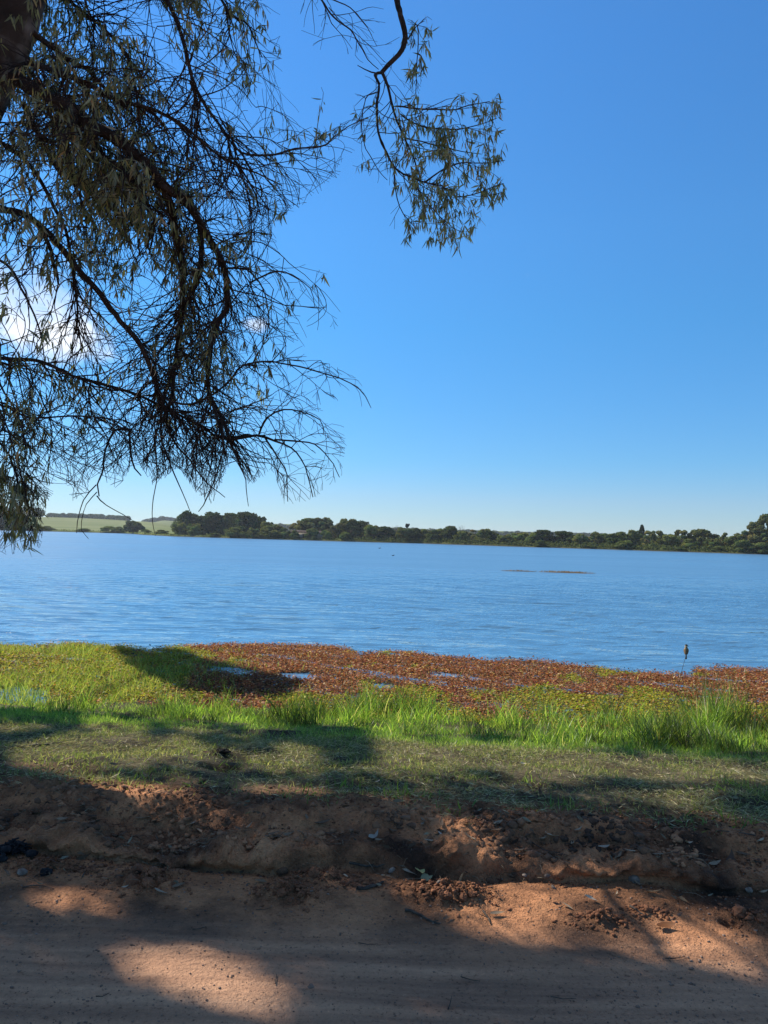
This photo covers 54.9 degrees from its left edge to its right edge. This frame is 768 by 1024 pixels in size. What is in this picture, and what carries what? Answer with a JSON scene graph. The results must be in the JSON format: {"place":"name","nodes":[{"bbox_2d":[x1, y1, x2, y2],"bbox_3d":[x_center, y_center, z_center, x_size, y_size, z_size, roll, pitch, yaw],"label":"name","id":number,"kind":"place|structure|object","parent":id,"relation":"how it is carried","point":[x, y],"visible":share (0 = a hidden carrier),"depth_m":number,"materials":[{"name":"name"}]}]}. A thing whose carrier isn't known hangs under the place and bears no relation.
{"place":"outdoors","nodes":[
{"label":"outdoors","id":0,"kind":"place"},
{"bbox_2d":[0,699,767,1023],"bbox_3d":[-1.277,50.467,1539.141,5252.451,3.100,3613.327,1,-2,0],"label":"ground","id":1,"kind":"structure","parent":0,"point":[221,852],"depth_m":3.17,"materials":[{"name":"soil"}]},
{"bbox_2d":[0,837,38,861],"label":"burnt debris pile","id":2,"kind":"object","parent":1,"relation":"on","point":[13,845],"visible":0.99,"depth_m":3.56,"materials":[{"name":"black"}]},
{"bbox_2d":[17,868,27,875],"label":"stone","id":3,"kind":"object","parent":1,"relation":"on","point":[21,871],"visible":0.99,"depth_m":3.39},
{"bbox_2d":[0,742,59,748],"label":"fallen twig","id":4,"kind":"object","parent":1,"relation":"on","point":[30,745],"visible":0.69,"depth_m":5.36,"materials":[{"name":"brown wood"}]},
{"bbox_2d":[40,867,52,876],"bbox_3d":[-1.557,1.664,3.412,0.055,0.047,0.052,2,-2,-17],"label":"charred lump","id":5,"kind":"object","parent":1,"relation":"on","point":[45,871],"visible":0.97,"depth_m":3.40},
{"bbox_2d":[134,863,143,873],"bbox_3d":[-1.153,1.670,3.460,0.055,0.047,0.072,7,-4,-10],"label":"soil clod","id":6,"kind":"object","parent":1,"relation":"on","point":[138,866],"visible":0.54,"depth_m":3.45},
{"bbox_2d":[142,877,154,888],"bbox_3d":[-1.044,1.645,3.277,0.054,0.051,0.067,2,-2,-30],"label":"soil clod","id":7,"kind":"object","parent":1,"relation":"on","point":[147,881],"visible":1,"depth_m":3.26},
{"bbox_2d":[148,866,158,877],"bbox_3d":[-1.045,1.627,3.350,0.050,0.034,0.053,1,-2,23],"label":"soil clod","id":8,"kind":"object","parent":1,"relation":"on","point":[153,871],"visible":1,"depth_m":3.34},
{"bbox_2d":[211,741,237,755],"bbox_3d":[-1.194,1.810,5.571,0.329,0.186,0.247,1,-2,0],"label":"root clump","id":9,"kind":"object","parent":1,"relation":"on","point":[224,751],"visible":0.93,"depth_m":5.50,"materials":[{"name":"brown wood"}]},
{"bbox_2d":[0,0,507,555],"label":"eucalyptus tree","id":10,"kind":"object","parent":1,"relation":"on","point":[72,128],"visible":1,"depth_m":5.60,"materials":[{"name":"green plant"}]},
{"bbox_2d":[277,888,285,895],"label":"soil clod","id":11,"kind":"object","parent":1,"relation":"on","point":[281,891],"visible":0.99,"depth_m":3.21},
{"bbox_2d":[308,866,318,878],"bbox_3d":[-0.328,1.677,3.436,0.052,0.040,0.063,-10,34,-9],"label":"soil clod","id":12,"kind":"object","parent":1,"relation":"on","point":[313,873],"visible":1,"depth_m":3.42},
{"bbox_2d":[329,869,337,877],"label":"soil clod","id":13,"kind":"object","parent":1,"relation":"on","point":[332,873],"visible":1,"depth_m":3.42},
{"bbox_2d":[356,881,383,889],"bbox_3d":[-0.055,1.693,3.354,0.157,0.026,0.032,3,-2,-36],"label":"fallen twig","id":14,"kind":"object","parent":1,"relation":"on","point":[366,887],"visible":1,"depth_m":3.33,"materials":[{"name":"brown wood"}]},
{"bbox_2d":[368,830,377,837],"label":"fallen leaf","id":15,"kind":"object","parent":1,"relation":"on","point":[373,835],"visible":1,"depth_m":3.67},
{"bbox_2d":[349,861,403,867],"bbox_3d":[-0.007,1.691,3.546,0.325,0.031,0.021,1,-2,5],"label":"fallen twig","id":16,"kind":"object","parent":1,"relation":"on","point":[359,864],"visible":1,"depth_m":3.55,"materials":[{"name":"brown wood"}]},
{"bbox_2d":[0,699,767,834],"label":"mown grass","id":17,"kind":"structure","parent":1,"relation":"on","point":[32,712],"depth_m":6.16,"materials":[{"name":"plant"}]},
{"bbox_2d":[0,713,767,830],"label":"dry clippings","id":18,"kind":"object","parent":1,"relation":"on","point":[413,746],"visible":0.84,"depth_m":5.42,"materials":[{"name":"green plant"}]},
{"bbox_2d":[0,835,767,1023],"bbox_3d":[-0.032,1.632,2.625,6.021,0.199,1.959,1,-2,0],"label":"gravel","id":19,"kind":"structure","parent":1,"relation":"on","point":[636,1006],"depth_m":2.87,"materials":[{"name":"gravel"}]},
{"bbox_2d":[0,770,767,936],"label":"soil crumbs","id":20,"kind":"object","parent":1,"relation":"on","point":[351,881],"visible":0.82,"depth_m":3.45,"materials":[{"name":"soil"}]},
{"bbox_2d":[0,779,767,885],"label":"soil clods","id":21,"kind":"object","parent":1,"relation":"on","point":[511,824],"visible":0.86,"depth_m":3.76,"materials":[{"name":"soil"}]},
{"bbox_2d":[0,752,767,901],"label":"leaf fragments","id":22,"kind":"object","parent":1,"relation":"on","point":[385,846],"visible":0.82,"depth_m":3.99,"materials":[{"name":"plant"}]},
{"bbox_2d":[3,670,767,760],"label":"tall grass","id":23,"kind":"structure","parent":1,"relation":"on","point":[668,729],"depth_m":8.51,"materials":[{"name":"plant"}]},
{"bbox_2d":[405,908,439,923],"bbox_3d":[0.163,1.701,3.119,0.180,0.020,0.020,0,-2,37],"label":"fallen twig","id":24,"kind":"object","parent":1,"relation":"on","point":[415,912],"visible":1,"depth_m":3.13,"materials":[{"name":"brown wood"}]},
{"bbox_2d":[421,873,432,880],"bbox_3d":[0.206,1.721,3.494,0.046,0.009,0.090,17,23,40],"label":"fallen leaf","id":25,"kind":"object","parent":1,"relation":"on","point":[425,876],"visible":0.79,"depth_m":3.49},
{"bbox_2d":[115,759,761,828],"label":"grass sprouts","id":26,"kind":"object","parent":1,"relation":"on","point":[423,795],"depth_m":4.26,"materials":[{"name":"plant"}]},
{"bbox_2d":[438,888,444,898],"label":"soil clod","id":27,"kind":"object","parent":1,"relation":"on","point":[440,892],"visible":1,"depth_m":3.22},
{"bbox_2d":[443,890,452,899],"bbox_3d":[0.279,1.680,3.233,0.050,0.041,0.063,-1,-32,22],"label":"soil clod","id":28,"kind":"object","parent":1,"relation":"on","point":[448,895],"visible":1,"depth_m":3.21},
{"bbox_2d":[458,892,466,901],"bbox_3d":[0.344,1.686,3.243,0.041,0.036,0.057,2,-2,-16],"label":"soil clod","id":29,"kind":"object","parent":1,"relation":"on","point":[462,896],"visible":1,"depth_m":3.23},
{"bbox_2d":[468,890,477,897],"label":"soil clod","id":30,"kind":"object","parent":1,"relation":"on","point":[471,894],"visible":1,"depth_m":3.24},
{"bbox_2d":[628,875,639,883],"bbox_3d":[1.170,1.719,3.462,0.056,0.046,0.045,18,-25,-3],"label":"stone","id":31,"kind":"object","parent":1,"relation":"on","point":[631,878],"visible":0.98,"depth_m":3.45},
{"bbox_2d":[657,922,675,927],"bbox_3d":[1.170,1.714,3.073,0.085,0.018,0.044,-3,4,-6],"label":"fallen leaf","id":32,"kind":"object","parent":1,"relation":"on","point":[666,924],"visible":1,"depth_m":3.08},
{"bbox_2d":[671,660,684,706],"bbox_3d":[4.075,2.362,10.240,0.210,0.825,0.075,2,-2,-16],"label":"dry stem","id":33,"kind":"object","parent":1,"relation":"on","point":[679,676],"visible":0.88,"depth_m":10.23,"materials":[{"name":"plant"}]},
{"bbox_2d":[683,644,688,658],"bbox_3d":[4.185,1.936,10.246,0.062,0.204,0.063,2,-2,-17],"label":"bird","id":34,"kind":"object","parent":33,"relation":"attached to","point":[686,650],"visible":1,"depth_m":10.23},
{"bbox_2d":[726,848,733,859],"bbox_3d":[1.695,1.682,3.615,0.027,0.014,0.104,-9,7,40],"label":"fallen leaf","id":35,"kind":"object","parent":1,"relation":"on","point":[731,855],"visible":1,"depth_m":3.62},
{"bbox_2d":[732,904,745,917],"bbox_3d":[1.521,1.712,3.168,0.059,0.051,0.075,1,-2,28],"label":"soil clod","id":36,"kind":"object","parent":1,"relation":"on","point":[739,910],"visible":1,"depth_m":3.15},
{"bbox_2d":[0,530,767,727],"bbox_3d":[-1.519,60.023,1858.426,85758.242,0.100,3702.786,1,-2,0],"label":"lake","id":37,"kind":"structure","parent":0,"point":[632,610],"depth_m":26.03,"materials":[{"name":"blue liquid"}]},
{"bbox_2d":[0,639,767,740],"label":"green water plants","id":38,"kind":"object","parent":37,"relation":"on","point":[42,660],"visible":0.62,"depth_m":10.85,"materials":[{"name":"plant"}]},
{"bbox_2d":[1,643,767,727],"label":"sunken plants","id":39,"kind":"object","parent":37,"relation":"on","point":[535,662],"visible":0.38,"depth_m":11.42,"materials":[{"name":"brown plant"}]},
{"bbox_2d":[124,640,767,731],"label":"red water plants","id":40,"kind":"object","parent":37,"relation":"on","point":[420,669],"visible":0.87,"depth_m":12.10,"materials":[{"name":"plant"}]},
{"bbox_2d":[0,784,767,896],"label":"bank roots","id":41,"kind":"object","parent":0,"point":[411,848],"visible":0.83,"depth_m":3.73,"materials":[{"name":"wood"}]},
{"bbox_2d":[0,0,767,536],"label":"sky","id":42,"kind":"structure","parent":0,"point":[595,358],"materials":[{"name":"blue"}]},
{"bbox_2d":[1,517,767,554],"bbox_3d":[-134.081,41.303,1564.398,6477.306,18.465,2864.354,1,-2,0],"label":"shore","id":43,"kind":"structure","parent":0,"point":[68,524],"depth_m":362.96,"materials":[{"name":"plant"}]},
{"bbox_2d":[0,510,11,528],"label":"round tree","id":44,"kind":"object","parent":43,"relation":"on","point":[3,523],"visible":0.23,"depth_m":346.20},
{"bbox_2d":[7,507,45,516],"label":"distant wood","id":45,"kind":"object","parent":43,"relation":"on","point":[44,511],"visible":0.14,"depth_m":645.93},
{"bbox_2d":[46,513,130,520],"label":"distant wood","id":46,"kind":"object","parent":43,"relation":"on","point":[94,516],"visible":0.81,"depth_m":765.93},
{"bbox_2d":[100,526,115,531],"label":"shore bush","id":47,"kind":"object","parent":43,"relation":"on","point":[105,528],"visible":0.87,"depth_m":338.42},
{"bbox_2d":[111,526,127,531],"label":"shore bush","id":48,"kind":"object","parent":43,"relation":"on","point":[118,529],"visible":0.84,"depth_m":336.95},
{"bbox_2d":[122,520,144,532],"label":"round tree","id":49,"kind":"object","parent":43,"relation":"on","point":[135,526],"visible":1,"depth_m":323.50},
{"bbox_2d":[142,516,176,521],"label":"distant wood","id":50,"kind":"object","parent":43,"relation":"on","point":[160,518],"visible":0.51,"depth_m":1054.87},
{"bbox_2d":[155,530,169,533],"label":"shore bush","id":51,"kind":"object","parent":43,"relation":"on","point":[161,531],"visible":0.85,"depth_m":271.82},
{"bbox_2d":[171,522,187,534],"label":"leafy tree","id":52,"kind":"object","parent":43,"relation":"on","point":[179,526],"visible":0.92,"depth_m":256.69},
{"bbox_2d":[174,510,198,533],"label":"round tree","id":53,"kind":"object","parent":43,"relation":"on","point":[186,517],"visible":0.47,"depth_m":259.91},
{"bbox_2d":[187,523,202,534],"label":"leafy tree","id":54,"kind":"object","parent":43,"relation":"on","point":[194,529],"visible":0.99,"depth_m":251.60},
{"bbox_2d":[195,511,225,534],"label":"round tree","id":55,"kind":"object","parent":43,"relation":"on","point":[207,519],"visible":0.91,"depth_m":256.88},
{"bbox_2d":[220,513,236,534],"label":"round tree","id":56,"kind":"object","parent":43,"relation":"on","point":[226,517],"visible":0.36,"depth_m":257.77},
{"bbox_2d":[224,527,242,535],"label":"shore bush","id":57,"kind":"object","parent":43,"relation":"on","point":[232,531],"visible":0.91,"depth_m":241.57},
{"bbox_2d":[235,511,260,531],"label":"round tree","id":58,"kind":"object","parent":43,"relation":"on","point":[244,526],"visible":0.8,"depth_m":250.39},
{"bbox_2d":[246,527,259,536],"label":"leafy tree","id":59,"kind":"object","parent":43,"relation":"on","point":[251,531],"visible":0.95,"depth_m":239.17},
{"bbox_2d":[254,532,268,536],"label":"shore bush","id":60,"kind":"object","parent":43,"relation":"on","point":[260,534],"visible":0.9,"depth_m":237.66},
{"bbox_2d":[260,521,272,531],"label":"leafy tree","id":61,"kind":"object","parent":43,"relation":"on","point":[263,524],"visible":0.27,"depth_m":243.49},
{"bbox_2d":[261,525,282,537],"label":"leafy tree","id":62,"kind":"object","parent":43,"relation":"on","point":[272,532],"visible":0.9,"depth_m":237.46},
{"bbox_2d":[278,527,290,537],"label":"shore bush","id":63,"kind":"object","parent":43,"relation":"on","point":[283,532],"visible":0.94,"depth_m":236.24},
{"bbox_2d":[288,520,299,533],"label":"leafy tree","id":64,"kind":"object","parent":43,"relation":"on","point":[292,526],"visible":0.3,"depth_m":252.56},
{"bbox_2d":[289,530,299,538],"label":"shore bush","id":65,"kind":"object","parent":43,"relation":"on","point":[294,534],"visible":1,"depth_m":233.50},
{"bbox_2d":[290,530,322,537],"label":"lakeside hut","id":66,"kind":"object","parent":43,"relation":"on","point":[301,532],"visible":0.31,"depth_m":236.06,"materials":[{"name":"paint"}]},
{"bbox_2d":[294,518,325,530],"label":"spreading tree","id":67,"kind":"object","parent":43,"relation":"on","point":[306,523],"visible":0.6,"depth_m":243.87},
{"bbox_2d":[304,528,318,538],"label":"shore bush","id":68,"kind":"object","parent":43,"relation":"on","point":[313,533],"visible":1,"depth_m":232.31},
{"bbox_2d":[314,517,336,531],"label":"spreading tree","id":69,"kind":"object","parent":43,"relation":"on","point":[327,521],"visible":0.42,"depth_m":245.01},
{"bbox_2d":[320,530,331,538],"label":"shore bush","id":70,"kind":"object","parent":43,"relation":"on","point":[326,534],"visible":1,"depth_m":230.55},
{"bbox_2d":[326,526,338,537],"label":"leafy tree","id":71,"kind":"object","parent":43,"relation":"on","point":[333,528],"visible":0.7,"depth_m":235.94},
{"bbox_2d":[339,532,351,539],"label":"shore bush","id":72,"kind":"object","parent":43,"relation":"on","point":[345,535],"visible":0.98,"depth_m":227.83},
{"bbox_2d":[332,518,363,537],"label":"spreading tree","id":73,"kind":"object","parent":43,"relation":"on","point":[344,525],"visible":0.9,"depth_m":234.90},
{"bbox_2d":[351,520,372,536],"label":"round tree","id":74,"kind":"object","parent":43,"relation":"on","point":[361,523],"visible":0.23,"depth_m":239.75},
{"bbox_2d":[360,524,386,539],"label":"leafy tree","id":75,"kind":"object","parent":43,"relation":"on","point":[368,529],"visible":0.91,"depth_m":230.07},
{"bbox_2d":[0,528,767,553],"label":"undergrowth","id":76,"kind":"object","parent":43,"relation":"on","point":[646,546],"visible":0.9,"depth_m":204.39,"materials":[{"name":"plant"}]},
{"bbox_2d":[377,526,395,538],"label":"round tree","id":77,"kind":"object","parent":43,"relation":"on","point":[391,532],"visible":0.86,"depth_m":230.65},
{"bbox_2d":[394,527,414,540],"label":"leafy tree","id":78,"kind":"object","parent":43,"relation":"on","point":[402,531],"visible":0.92,"depth_m":227.98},
{"bbox_2d":[404,528,424,539],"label":"round tree","id":79,"kind":"object","parent":43,"relation":"on","point":[417,531],"visible":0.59,"depth_m":230.47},
{"bbox_2d":[419,529,431,539],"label":"leafy tree","id":80,"kind":"object","parent":43,"relation":"on","point":[424,532],"visible":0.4,"depth_m":230.33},
{"bbox_2d":[426,530,442,540],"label":"round tree","id":81,"kind":"object","parent":43,"relation":"on","point":[433,535],"visible":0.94,"depth_m":224.65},
{"bbox_2d":[273,523,602,537],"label":"distant wood","id":82,"kind":"object","parent":43,"relation":"on","point":[503,533],"visible":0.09,"depth_m":817.08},
{"bbox_2d":[440,526,458,541],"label":"round tree","id":83,"kind":"object","parent":43,"relation":"on","point":[449,532],"visible":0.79,"depth_m":223.19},
{"bbox_2d":[454,531,469,542],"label":"leafy tree","id":84,"kind":"object","parent":43,"relation":"on","point":[462,534],"visible":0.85,"depth_m":219.07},
{"bbox_2d":[170,515,767,545],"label":"shore woodland","id":85,"kind":"object","parent":43,"relation":"on","point":[235,519],"visible":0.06,"depth_m":252.35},
{"bbox_2d":[467,529,480,540],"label":"leafy tree","id":86,"kind":"object","parent":43,"relation":"on","point":[471,535],"visible":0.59,"depth_m":221.72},
{"bbox_2d":[473,528,490,541],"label":"leafy tree","id":87,"kind":"object","parent":43,"relation":"on","point":[482,532],"visible":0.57,"depth_m":217.63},
{"bbox_2d":[485,531,498,542],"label":"round tree","id":88,"kind":"object","parent":43,"relation":"on","point":[491,535],"visible":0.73,"depth_m":214.03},
{"bbox_2d":[496,534,512,543],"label":"leafy tree","id":89,"kind":"object","parent":43,"relation":"on","point":[507,538],"visible":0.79,"depth_m":209.34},
{"bbox_2d":[511,532,528,544],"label":"leafy tree","id":90,"kind":"object","parent":43,"relation":"on","point":[520,537],"visible":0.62,"depth_m":209.26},
{"bbox_2d":[524,532,542,542],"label":"shore bush","id":91,"kind":"object","parent":43,"relation":"on","point":[531,536],"visible":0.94,"depth_m":205.74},
{"bbox_2d":[536,540,544,545],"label":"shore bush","id":92,"kind":"object","parent":43,"relation":"on","point":[539,542],"visible":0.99,"depth_m":201.17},
{"bbox_2d":[533,529,558,544],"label":"round tree","id":93,"kind":"object","parent":43,"relation":"on","point":[545,535],"visible":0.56,"depth_m":206.14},
{"bbox_2d":[552,530,575,544],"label":"round tree","id":94,"kind":"object","parent":43,"relation":"on","point":[568,536],"visible":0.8,"depth_m":204.88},
{"bbox_2d":[571,533,589,543],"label":"leafy tree","id":95,"kind":"object","parent":43,"relation":"on","point":[577,538],"visible":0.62,"depth_m":200.29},
{"bbox_2d":[584,533,598,543],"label":"feathery tree","id":96,"kind":"object","parent":43,"relation":"on","point":[591,540],"visible":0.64,"depth_m":200.56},
{"bbox_2d":[590,531,607,544],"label":"leafy tree","id":97,"kind":"object","parent":43,"relation":"on","point":[601,538],"visible":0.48,"depth_m":202.13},
{"bbox_2d":[602,531,635,544],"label":"round tree","id":98,"kind":"object","parent":43,"relation":"on","point":[616,537],"visible":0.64,"depth_m":197.26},
{"bbox_2d":[614,540,632,548],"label":"shore bush","id":99,"kind":"object","parent":43,"relation":"on","point":[629,543],"visible":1,"depth_m":190.20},
{"bbox_2d":[627,529,642,545],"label":"leafy tree","id":100,"kind":"object","parent":43,"relation":"on","point":[636,536],"visible":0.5,"depth_m":197.72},
{"bbox_2d":[639,524,646,542],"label":"conifer tree","id":101,"kind":"object","parent":43,"relation":"on","point":[641,530],"visible":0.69,"depth_m":207.38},
{"bbox_2d":[640,530,657,544],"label":"feathery tree","id":102,"kind":"object","parent":43,"relation":"on","point":[650,534],"visible":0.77,"depth_m":192.80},
{"bbox_2d":[649,530,663,543],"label":"leafy tree","id":103,"kind":"object","parent":43,"relation":"on","point":[660,533],"visible":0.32,"depth_m":193.96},
{"bbox_2d":[654,534,680,548],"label":"leafy tree","id":104,"kind":"object","parent":43,"relation":"on","point":[669,539],"visible":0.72,"depth_m":188.33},
{"bbox_2d":[674,529,691,542],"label":"feathery tree","id":105,"kind":"object","parent":43,"relation":"on","point":[683,533],"visible":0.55,"depth_m":189.84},
{"bbox_2d":[681,538,699,549],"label":"shore bush","id":106,"kind":"object","parent":43,"relation":"on","point":[687,543],"visible":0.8,"depth_m":183.93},
{"bbox_2d":[689,529,719,545],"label":"spreading tree","id":107,"kind":"object","parent":43,"relation":"on","point":[700,535],"visible":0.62,"depth_m":187.98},
{"bbox_2d":[703,539,720,548],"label":"leafy tree","id":108,"kind":"object","parent":43,"relation":"on","point":[712,543],"visible":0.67,"depth_m":182.14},
{"bbox_2d":[710,546,728,550],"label":"shore bush","id":109,"kind":"object","parent":43,"relation":"on","point":[720,547],"visible":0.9,"depth_m":178.06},
{"bbox_2d":[715,532,727,545],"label":"feathery tree","id":110,"kind":"object","parent":43,"relation":"on","point":[723,537],"visible":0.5,"depth_m":183.74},
{"bbox_2d":[723,536,741,546],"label":"leafy tree","id":111,"kind":"object","parent":43,"relation":"on","point":[729,541],"visible":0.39,"depth_m":180.82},
{"bbox_2d":[731,540,751,551],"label":"shore bush","id":112,"kind":"object","parent":43,"relation":"on","point":[741,544],"visible":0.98,"depth_m":174.90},
{"bbox_2d":[733,522,760,540],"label":"feathery tree","id":113,"kind":"object","parent":43,"relation":"on","point":[747,534],"visible":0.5,"depth_m":181.71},
{"bbox_2d":[746,542,767,552],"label":"shore bush","id":114,"kind":"object","parent":43,"relation":"on","point":[761,545],"visible":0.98,"depth_m":173.25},
{"bbox_2d":[747,525,767,549],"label":"feathery tree","id":115,"kind":"object","parent":43,"relation":"on","point":[762,533],"visible":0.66,"depth_m":179.25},
{"bbox_2d":[754,514,767,541],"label":"spreading tree","id":116,"kind":"object","parent":43,"relation":"on","point":[763,519],"visible":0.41,"depth_m":186.50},
{"bbox_2d":[541,570,594,573],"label":"reed bank","id":117,"kind":"structure","parent":0,"point":[569,572],"depth_m":51.17,"materials":[{"name":"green plant"}]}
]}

